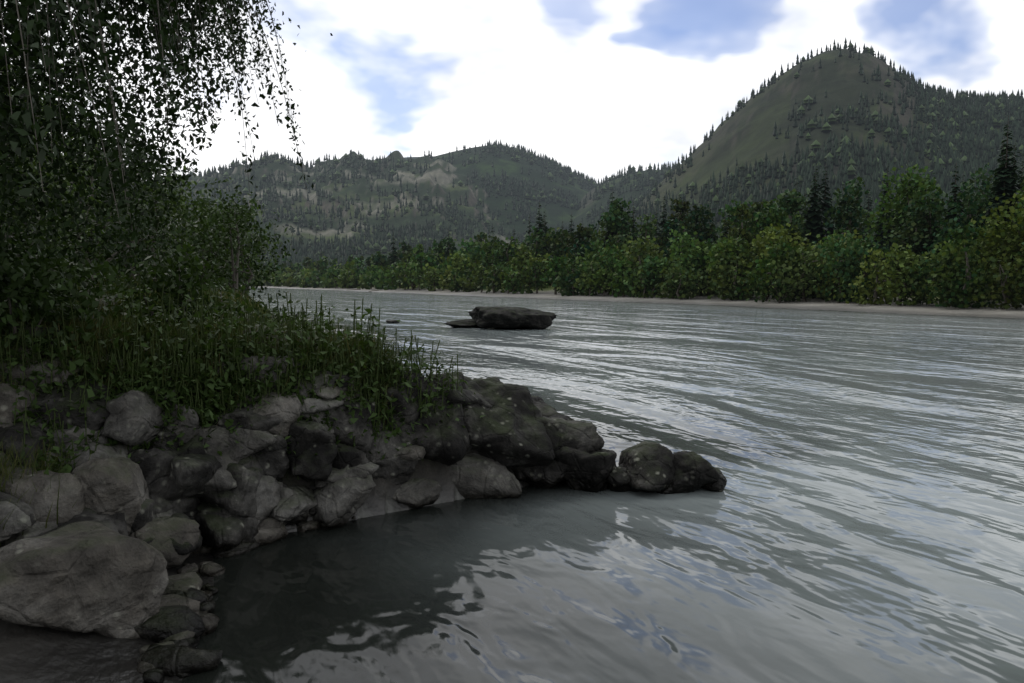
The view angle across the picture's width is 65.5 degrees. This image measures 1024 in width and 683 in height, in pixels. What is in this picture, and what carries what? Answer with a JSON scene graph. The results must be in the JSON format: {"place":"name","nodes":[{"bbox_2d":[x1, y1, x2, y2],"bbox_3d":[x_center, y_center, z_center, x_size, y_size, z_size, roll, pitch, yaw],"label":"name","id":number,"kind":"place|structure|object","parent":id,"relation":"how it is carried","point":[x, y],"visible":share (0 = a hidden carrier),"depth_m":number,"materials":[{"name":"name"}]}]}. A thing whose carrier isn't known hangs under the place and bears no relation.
{"place":"outdoors","nodes":[
{"label":"outdoors","id":0,"kind":"place"},
{"bbox_2d":[0,48,1023,682],"bbox_3d":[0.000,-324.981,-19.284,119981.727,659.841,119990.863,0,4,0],"label":"terrain","id":1,"kind":"structure","parent":0,"point":[30,654],"depth_m":1100.35,"materials":[{"name":"green plant"}]},
{"bbox_2d":[0,14,316,348],"bbox_3d":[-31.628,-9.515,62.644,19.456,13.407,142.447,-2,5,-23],"label":"bush","id":2,"kind":"object","parent":1,"relation":"on","point":[41,290],"depth_m":12.54,"materials":[{"name":"green plant"}]},
{"bbox_2d":[0,0,332,263],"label":"birch tree","id":3,"kind":"object","parent":1,"relation":"on","point":[32,26],"depth_m":6.98,"materials":[{"name":"green plant"}]},
{"bbox_2d":[0,347,361,638],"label":"boulders","id":4,"kind":"object","parent":1,"relation":"on","point":[87,577],"visible":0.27,"depth_m":5.65,"materials":[{"name":"grey stone"}]},
{"bbox_2d":[0,316,368,554],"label":"rocks","id":5,"kind":"object","parent":1,"relation":"on","point":[176,479],"visible":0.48,"depth_m":7.65,"materials":[{"name":"grey stone"}]},
{"bbox_2d":[0,327,349,503],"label":"rocks","id":6,"kind":"object","parent":5,"relation":"on","point":[286,409],"visible":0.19,"depth_m":7.84,"materials":[{"name":"grey stone"}]},
{"bbox_2d":[0,295,378,545],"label":"bank rocks","id":7,"kind":"object","parent":1,"relation":"on","point":[337,498],"visible":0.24,"depth_m":7.91,"materials":[{"name":"grey stone"}]},
{"bbox_2d":[2,386,425,682],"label":"stones","id":8,"kind":"object","parent":1,"relation":"on","point":[182,658],"visible":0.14,"depth_m":5.68,"materials":[{"name":"grey stone"}]},
{"bbox_2d":[0,272,432,544],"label":"weeds","id":9,"kind":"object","parent":1,"relation":"on","point":[105,331],"depth_m":8.30,"materials":[{"name":"green plant"}]},
{"bbox_2d":[0,274,484,479],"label":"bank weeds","id":10,"kind":"object","parent":1,"relation":"on","point":[144,364],"depth_m":8.27,"materials":[{"name":"green plant"}]},
{"bbox_2d":[121,442,425,673],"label":"stones","id":11,"kind":"object","parent":1,"relation":"on","point":[186,577],"visible":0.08,"depth_m":6.92,"materials":[{"name":"grey stone"}]},
{"bbox_2d":[310,370,616,492],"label":"boulders","id":12,"kind":"object","parent":1,"relation":"on","point":[522,433],"visible":0.73,"depth_m":9.73,"materials":[{"name":"grey stone"}]},
{"bbox_2d":[146,38,1023,281],"bbox_3d":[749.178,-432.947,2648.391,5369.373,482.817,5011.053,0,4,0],"label":"mountain forest","id":13,"kind":"object","parent":1,"relation":"on","point":[954,144],"visible":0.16,"depth_m":1075.54,"materials":[{"name":"green plant"}]},
{"bbox_2d":[0,0,1023,183],"label":"sky","id":14,"kind":"structure","parent":0,"point":[600,88],"materials":[{"name":"white"}]},
{"bbox_2d":[181,287,1023,682],"bbox_3d":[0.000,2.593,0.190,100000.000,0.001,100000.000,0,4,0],"label":"river water","id":15,"kind":"structure","parent":0,"point":[859,517],"depth_m":8.26,"materials":[{"name":"grey liquid"}]},
{"bbox_2d":[386,306,556,329],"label":"river rock","id":16,"kind":"object","parent":15,"relation":"in","point":[504,317],"visible":0.86,"depth_m":44.34,"materials":[{"name":"grey stone"}]},
{"bbox_2d":[607,441,726,493],"bbox_3d":[1.951,1.684,10.120,1.531,0.781,1.024,0,4,0],"label":"boulder","id":17,"kind":"object","parent":15,"relation":"in","point":[648,467],"visible":0.94,"depth_m":9.86,"materials":[{"name":"grey stone"}]}
]}

